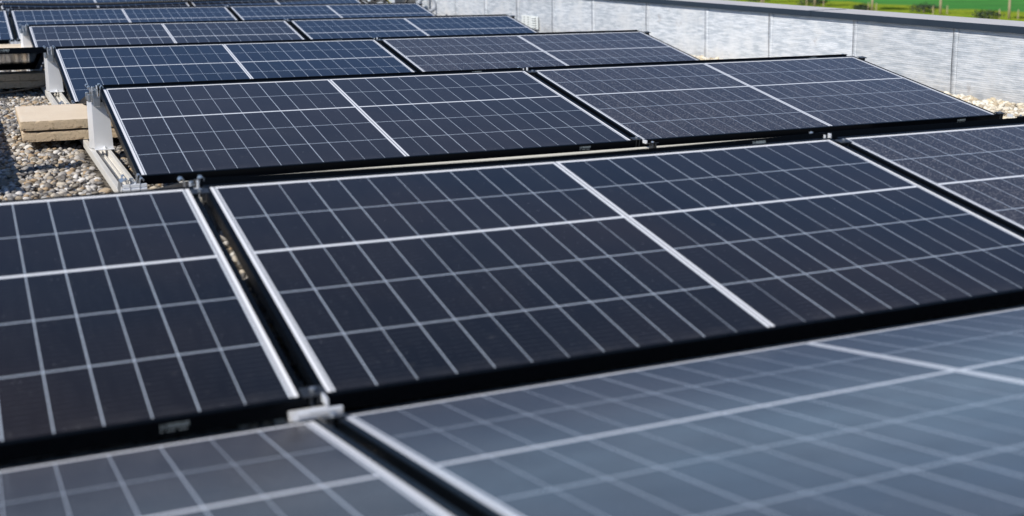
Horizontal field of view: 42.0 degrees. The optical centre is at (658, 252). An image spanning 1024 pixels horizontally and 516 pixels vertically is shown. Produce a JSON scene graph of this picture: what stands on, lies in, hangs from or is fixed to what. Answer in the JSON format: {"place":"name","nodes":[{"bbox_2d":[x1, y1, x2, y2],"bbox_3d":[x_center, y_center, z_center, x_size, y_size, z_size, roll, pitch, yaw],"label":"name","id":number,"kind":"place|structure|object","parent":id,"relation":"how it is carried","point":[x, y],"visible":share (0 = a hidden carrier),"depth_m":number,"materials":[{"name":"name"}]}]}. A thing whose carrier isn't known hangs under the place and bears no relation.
{"place":"outdoors","nodes":[
{"label":"outdoors","id":0,"kind":"place"},
{"bbox_2d":[0,69,345,429],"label":"gravel","id":1,"kind":"structure","parent":0,"point":[22,163],"depth_m":4.89,"materials":[{"name":"grey gravel"}]},
{"bbox_2d":[0,82,63,93],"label":"cable","id":2,"kind":"object","parent":1,"relation":"on","point":[23,89],"visible":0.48,"depth_m":7.11,"materials":[{"name":"black rubber"}]},
{"bbox_2d":[273,378,314,423],"bbox_3d":[-1.030,0.102,3.029,0.072,0.034,2.295,-7,15,-27],"label":"base rail","id":3,"kind":"object","parent":1,"relation":"on","point":[281,421],"depth_m":2.25,"materials":[{"name":"metal"}]},
{"bbox_2d":[177,175,219,234],"bbox_3d":[-1.063,-0.050,3.075,0.084,0.238,0.158,-7,15,-27],"label":"ridge post","id":4,"kind":"object","parent":3,"relation":"on","point":[197,190],"visible":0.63,"depth_m":3.06,"materials":[{"name":"metal"}]},
{"bbox_2d":[0,186,308,462],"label":"solar panel","id":5,"kind":"object","parent":4,"relation":"on","point":[130,316],"visible":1,"depth_m":2.33,"materials":[{"name":"black glass"}]},
{"bbox_2d":[156,133,818,196],"bbox_3d":[-0.552,-0.253,3.980,1.754,0.040,1.097,-7,4,-27],"label":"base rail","id":6,"kind":"object","parent":4,"relation":"on","point":[235,179],"visible":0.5,"depth_m":3.41,"materials":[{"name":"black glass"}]},
{"bbox_2d":[203,138,1023,408],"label":"solar panel","id":7,"kind":"object","parent":4,"relation":"on","point":[376,288],"visible":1,"depth_m":2.83,"materials":[{"name":"black glass"}]},
{"bbox_2d":[288,385,346,427],"bbox_3d":[-0.548,0.262,2.099,0.070,0.062,0.173,-7,15,-27],"label":"valley bracket","id":8,"kind":"object","parent":3,"relation":"on","point":[326,414],"visible":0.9,"depth_m":2.09,"materials":[{"name":"metal"}]},
{"bbox_2d":[0,418,465,515],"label":"solar panel","id":9,"kind":"object","parent":8,"relation":"on","point":[315,467],"visible":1,"depth_m":1.69,"materials":[{"name":"blue glass"}]},
{"bbox_2d":[333,306,1023,515],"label":"solar panel","id":10,"kind":"object","parent":8,"relation":"on","point":[925,418],"visible":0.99,"depth_m":1.75,"materials":[{"name":"black glass"}]},
{"bbox_2d":[689,54,1023,118],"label":"pale gravel","id":11,"kind":"structure","parent":0,"point":[992,104],"depth_m":6.86,"materials":[{"name":"beige gravel"}]},
{"bbox_2d":[730,0,1023,20],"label":"meadow","id":12,"kind":"structure","parent":0,"point":[906,8],"depth_m":148.92,"materials":[{"name":"green plant"}]},
{"bbox_2d":[794,0,830,5],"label":"bush","id":13,"kind":"object","parent":12,"relation":"on","point":[818,2],"visible":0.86,"depth_m":155.91,"materials":[{"name":"green plant"}]},
{"bbox_2d":[851,3,875,9],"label":"bush","id":14,"kind":"object","parent":12,"relation":"on","point":[863,6],"visible":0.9,"depth_m":146.21,"materials":[{"name":"green plant"}]},
{"bbox_2d":[868,0,876,10],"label":"young tree","id":15,"kind":"object","parent":12,"relation":"on","point":[872,5],"visible":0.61,"depth_m":145.19,"materials":[{"name":"beige plant"}]},
{"bbox_2d":[908,2,945,12],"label":"bush","id":16,"kind":"object","parent":12,"relation":"on","point":[924,7],"visible":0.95,"depth_m":138.87,"materials":[{"name":"green plant"}]},
{"bbox_2d":[932,0,947,14],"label":"young tree","id":17,"kind":"object","parent":12,"relation":"on","point":[940,9],"visible":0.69,"depth_m":135.80,"materials":[{"name":"beige plant"}]},
{"bbox_2d":[971,9,1004,18],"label":"bush","id":18,"kind":"object","parent":12,"relation":"on","point":[981,14],"visible":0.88,"depth_m":127.70,"materials":[{"name":"green plant"}]},
{"bbox_2d":[999,0,1018,18],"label":"young tree","id":19,"kind":"object","parent":12,"relation":"on","point":[1009,8],"visible":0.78,"depth_m":126.80,"materials":[{"name":"beige plant"}]},
{"bbox_2d":[827,0,1023,11],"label":"field","id":20,"kind":"structure","parent":0,"point":[1001,5],"depth_m":171.08,"materials":[{"name":"green plant"}]},
{"bbox_3d":[-4.614,-1.348,9.070,0.621,0.040,0.581,-7,15,-27],"label":"paving slab","id":21,"kind":"object","parent":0,"visible":0},
{"bbox_2d":[0,44,22,47],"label":"paving slab","id":22,"kind":"object","parent":21,"relation":"on","point":[10,45],"depth_m":9.15,"materials":[{"name":"concrete"}]},
{"bbox_3d":[0.545,-0.081,3.835,0.072,0.034,2.295,-7,15,-27],"label":"base rail","id":23,"kind":"object","parent":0,"visible":0},
{"bbox_2d":[809,131,851,146],"bbox_3d":[0.503,-0.235,3.899,0.084,0.236,0.198,-7,15,-27],"label":"ridge post","id":24,"kind":"object","parent":23,"relation":"on","point":[844,141],"visible":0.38,"depth_m":3.80,"materials":[{"name":"metal"}]},
{"bbox_2d":[819,117,1023,139],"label":"solar panel","id":25,"kind":"object","parent":24,"relation":"on","point":[871,131],"visible":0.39,"depth_m":4.06,"materials":[{"name":"black glass"}]},
{"bbox_2d":[836,123,1023,234],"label":"solar panel","id":26,"kind":"object","parent":24,"relation":"on","point":[979,169],"visible":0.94,"depth_m":3.71,"materials":[{"name":"blue glass"}]},
{"bbox_3d":[-0.543,-0.548,5.837,0.072,0.034,2.295,-7,15,-27],"label":"base rail","id":27,"kind":"object","parent":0,"visible":0},
{"bbox_2d":[517,67,537,75],"bbox_3d":[-0.585,-0.707,5.901,0.084,0.244,0.198,-7,15,-27],"label":"ridge post","id":28,"kind":"object","parent":27,"relation":"on","point":[533,72],"visible":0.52,"depth_m":5.80,"materials":[{"name":"metal"}]},
{"bbox_2d":[521,54,846,70],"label":"solar panel","id":29,"kind":"object","parent":28,"relation":"on","point":[667,62],"visible":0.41,"depth_m":6.26,"materials":[{"name":"black glass"}]},
{"bbox_2d":[530,56,998,146],"bbox_3d":[0.459,-0.693,5.805,1.754,0.031,1.097,-7,24,-27],"label":"solar panel","id":30,"kind":"object","parent":28,"relation":"on","point":[678,103],"visible":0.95,"depth_m":5.70,"materials":[{"name":"blue glass"}]},
{"bbox_2d":[630,136,658,147],"bbox_3d":[-0.051,-0.378,4.915,0.070,0.095,0.173,-7,15,-27],"label":"valley bracket","id":31,"kind":"object","parent":27,"relation":"on","point":[652,144],"visible":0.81,"depth_m":4.94,"materials":[{"name":"metal"}]},
{"bbox_3d":[-5.408,-1.764,11.024,0.072,0.034,2.295,-7,15,-27],"label":"base rail","id":32,"kind":"object","parent":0,"visible":0},
{"bbox_2d":[5,9,16,38],"bbox_3d":[-5.450,-1.924,11.087,0.084,0.246,0.198,-7,15,-27],"label":"ridge post","id":33,"kind":"object","parent":32,"relation":"on","point":[11,23],"visible":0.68,"depth_m":11.07,"materials":[{"name":"metal"}]},
{"bbox_2d":[0,10,14,43],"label":"solar panel","id":34,"kind":"object","parent":33,"relation":"on","point":[6,34],"visible":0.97,"depth_m":10.41,"materials":[{"name":"blue glass"}]},
{"bbox_2d":[8,6,221,16],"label":"solar panel","id":35,"kind":"object","parent":33,"relation":"on","point":[111,7],"visible":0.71,"depth_m":11.46,"materials":[{"name":"black glass"}]},
{"bbox_2d":[9,38,20,43],"bbox_3d":[-4.928,-1.598,10.098,0.078,0.081,0.107,-7,15,-27],"label":"valley bracket","id":36,"kind":"object","parent":32,"relation":"on","point":[15,42],"visible":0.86,"depth_m":10.06,"materials":[{"name":"metal"}]},
{"bbox_2d":[10,6,237,42],"bbox_3d":[-4.403,-1.912,10.993,1.754,0.031,1.097,-7,24,-27],"label":"solar panel","id":37,"kind":"object","parent":36,"relation":"on","point":[82,16],"visible":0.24,"depth_m":11.17,"materials":[{"name":"blue glass"}]},
{"bbox_3d":[-8.544,2.242,7.967,18.720,5.801,36.000,-7,15,-27],"label":"building","id":38,"kind":"object","parent":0,"visible":0},
{"bbox_2d":[0,39,1023,467],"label":"roof deck","id":39,"kind":"structure","parent":38,"relation":"on","point":[126,445],"depth_m":2.52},
{"bbox_2d":[40,87,69,104],"bbox_3d":[-3.211,-0.831,7.024,0.072,0.034,2.295,-7,15,-27],"label":"base rail","id":40,"kind":"object","parent":39,"relation":"on","point":[55,98],"visible":0.16,"depth_m":6.96,"materials":[{"name":"metal"}]},
{"bbox_2d":[0,80,64,88],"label":"paving slab","id":41,"kind":"object","parent":40,"relation":"on","point":[18,84],"depth_m":7.28,"materials":[{"name":"concrete"}]},
{"bbox_2d":[0,70,45,80],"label":"paving slab","id":42,"kind":"object","parent":41,"relation":"on","point":[21,75],"depth_m":7.27,"materials":[{"name":"stone"}]},
{"bbox_2d":[43,45,63,92],"bbox_3d":[-3.253,-0.988,7.087,0.084,0.242,0.118,-7,15,-27],"label":"ridge post","id":43,"kind":"object","parent":40,"relation":"on","point":[53,78],"visible":0.98,"depth_m":7.07,"materials":[{"name":"metal"}]},
{"bbox_2d":[0,47,47,70],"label":"solar panel","id":44,"kind":"object","parent":43,"relation":"on","point":[27,58],"visible":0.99,"depth_m":7.52,"materials":[{"name":"glass"}]},
{"bbox_2d":[43,37,372,68],"bbox_3d":[-2.734,-1.206,7.974,1.754,0.031,1.097,-7,5,-27],"label":"solar panel frame","id":45,"kind":"object","parent":43,"relation":"attached to","point":[204,43],"visible":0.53,"depth_m":7.46,"materials":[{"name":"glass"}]},
{"bbox_2d":[53,39,416,103],"bbox_3d":[-2.206,-0.972,6.995,1.754,0.031,1.097,-7,24,-27],"label":"solar panel","id":46,"kind":"object","parent":43,"relation":"on","point":[79,68],"visible":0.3,"depth_m":7.06,"materials":[{"name":"blue glass"}]},
{"bbox_2d":[0,0,189,12],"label":"solar panel","id":47,"kind":"object","parent":39,"relation":"on","point":[83,6],"visible":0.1,"depth_m":13.20,"materials":[{"name":"blue glass"}]},
{"bbox_2d":[0,0,243,5],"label":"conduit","id":48,"kind":"object","parent":47,"relation":"on","point":[91,4],"visible":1,"depth_m":13.19,"materials":[{"name":"rubber"}]},
{"bbox_2d":[79,139,137,191],"bbox_3d":[-2.118,-0.365,5.031,0.072,0.034,2.295,-7,15,-27],"label":"base rail","id":49,"kind":"object","parent":39,"relation":"on","point":[110,167],"visible":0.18,"depth_m":4.80,"materials":[{"name":"metal"}]},
{"bbox_2d":[20,126,117,141],"bbox_3d":[-2.384,-0.546,5.637,0.621,0.040,0.581,-6,15,-26],"label":"paving slab","id":50,"kind":"object","parent":49,"relation":"on","point":[55,135],"depth_m":5.31,"materials":[{"name":"concrete"}]},
{"bbox_2d":[15,104,112,130],"bbox_3d":[-2.388,-0.590,5.621,0.621,0.040,0.581,-6,15,-26],"label":"paving slab","id":51,"kind":"object","parent":50,"relation":"on","point":[51,117],"depth_m":5.38,"materials":[{"name":"concrete"}]},
{"bbox_2d":[85,83,114,150],"bbox_3d":[-2.160,-0.525,5.094,0.084,0.246,0.118,-7,15,-27],"label":"ridge post","id":52,"kind":"object","parent":49,"relation":"on","point":[99,129],"visible":0.98,"depth_m":5.08,"materials":[{"name":"metal"}]},
{"bbox_2d":[78,68,520,104],"bbox_3d":[-1.641,-0.745,5.980,1.754,0.031,1.097,-7,5,-27],"label":"solar panel","id":53,"kind":"object","parent":52,"relation":"on","point":[83,101],"visible":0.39,"depth_m":5.47,"materials":[{"name":"glass"}]},
{"bbox_2d":[99,70,635,184],"bbox_3d":[-1.113,-0.511,5.000,1.754,0.031,1.097,-7,24,-27],"label":"solar panel","id":54,"kind":"object","parent":52,"relation":"on","point":[172,133],"visible":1,"depth_m":4.88,"materials":[{"name":"blue glass"}]},
{"bbox_2d":[118,173,146,191],"bbox_3d":[-1.638,-0.199,4.104,0.078,0.079,0.107,-7,15,-27],"label":"valley bracket","id":55,"kind":"object","parent":49,"relation":"on","point":[133,186],"visible":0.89,"depth_m":4.07,"materials":[{"name":"metal"}]},
{"bbox_2d":[188,0,360,5],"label":"solar panel","id":56,"kind":"object","parent":39,"relation":"on","point":[251,2],"depth_m":13.95,"materials":[{"name":"blue glass"}]},
{"bbox_2d":[395,0,415,2],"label":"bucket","id":57,"kind":"object","parent":39,"relation":"on","point":[399,1],"visible":0.09,"depth_m":15.20,"materials":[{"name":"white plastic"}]},
{"bbox_2d":[416,0,436,11],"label":"hose","id":58,"kind":"object","parent":39,"relation":"on","point":[433,8],"visible":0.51,"depth_m":14.65,"materials":[{"name":"grey plastic"}]},
{"bbox_2d":[179,139,745,201],"bbox_3d":[-0.291,-0.332,4.800,2.754,0.062,0.064,-7,15,-27],"label":"cable duct","id":59,"kind":"object","parent":39,"relation":"on","point":[531,156],"visible":0.11,"depth_m":4.69,"materials":[{"name":"beige plastic"}]},
{"bbox_2d":[362,0,1023,103],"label":"parapet wall","id":60,"kind":"structure","parent":39,"relation":"on","point":[980,58],"depth_m":8.54,"materials":[{"name":"concrete"}]},
{"bbox_2d":[522,15,538,29],"bbox_3d":[-1.238,-2.221,12.695,0.022,0.122,0.400,-7,15,-27],"label":"vent grille","id":61,"kind":"object","parent":60,"relation":"attached to","point":[530,21],"visible":0.88,"depth_m":12.66,"materials":[{"name":"plastic"}]},
{"bbox_3d":[-4.308,-1.297,9.023,0.072,0.034,2.295,-7,15,-27],"label":"base rail","id":62,"kind":"object","parent":39,"relation":"on","visible":0},
{"bbox_2d":[19,24,31,47],"bbox_3d":[-4.349,-1.454,9.087,0.084,0.239,0.118,-7,15,-27],"label":"ridge post","id":63,"kind":"object","parent":62,"relation":"on","point":[25,39],"visible":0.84,"depth_m":9.06,"materials":[{"name":"metal"}]},
{"bbox_2d":[25,19,283,32],"bbox_3d":[-3.831,-1.670,9.974,1.754,0.031,1.097,-7,5,-27],"label":"solar panel frame","id":64,"kind":"object","parent":63,"relation":"on","point":[152,22],"visible":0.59,"depth_m":9.46,"materials":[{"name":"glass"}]},
{"bbox_2d":[27,20,304,68],"bbox_3d":[-3.302,-1.436,8.995,1.754,0.031,1.097,-7,24,-27],"label":"solar panel","id":65,"kind":"object","parent":63,"relation":"on","point":[48,36],"visible":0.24,"depth_m":9.15,"materials":[{"name":"blue glass"}]},
{"bbox_2d":[28,65,41,70],"bbox_3d":[-3.828,-1.128,8.098,0.078,0.074,0.107,-7,15,-27],"label":"valley bracket","id":66,"kind":"object","parent":62,"relation":"on","point":[40,69],"visible":0.32,"depth_m":8.06,"materials":[{"name":"metal"}]},
{"bbox_3d":[-1.678,-1.169,7.894,0.084,0.239,0.198,-7,15,-27],"label":"ridge post","id":67,"kind":"object","parent":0,"visible":0},
{"bbox_2d":[375,30,637,38],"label":"solar panel","id":68,"kind":"object","parent":67,"relation":"on","point":[504,34],"visible":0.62,"depth_m":8.27,"materials":[{"name":"glass"}]},
{"bbox_2d":[382,31,699,71],"bbox_3d":[-0.634,-1.154,7.799,1.754,0.031,1.097,-7,24,-27],"label":"solar panel","id":69,"kind":"object","parent":67,"relation":"on","point":[424,54],"visible":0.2,"depth_m":7.88,"materials":[{"name":"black glass"}]},
{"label":"ridge post","id":70,"kind":"object","parent":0,"visible":0},
{"bbox_2d":[291,15,538,38],"bbox_3d":[-1.730,-1.618,9.799,1.754,0.031,1.097,-7,24,-27],"label":"solar panel","id":71,"kind":"object","parent":70,"relation":"on","point":[384,27],"visible":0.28,"depth_m":9.96,"materials":[{"name":"blue glass"}]},
{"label":"ridge post","id":72,"kind":"object","parent":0,"visible":0},
{"bbox_2d":[286,14,505,20],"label":"solar panel","id":73,"kind":"object","parent":72,"relation":"on","point":[395,17],"visible":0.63,"depth_m":10.27,"materials":[{"name":"glass"}]},
{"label":"ridge post","id":74,"kind":"object","parent":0,"visible":0},
{"bbox_2d":[226,2,415,8],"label":"solar panel","id":75,"kind":"object","parent":74,"relation":"on","point":[317,4],"visible":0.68,"depth_m":12.25,"materials":[{"name":"glass"}]},
{"bbox_2d":[229,3,436,19],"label":"solar panel","id":76,"kind":"object","parent":74,"relation":"on","point":[319,11],"visible":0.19,"depth_m":11.98,"materials":[{"name":"blue glass"}]},
{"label":"base rail","id":77,"kind":"object","parent":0,"visible":0},
{"bbox_2d":[994,111,1023,118],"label":"valley bracket","id":78,"kind":"object","parent":77,"relation":"on","point":[1000,113],"visible":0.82,"depth_m":5.75,"materials":[{"name":"metal"}]}
]}

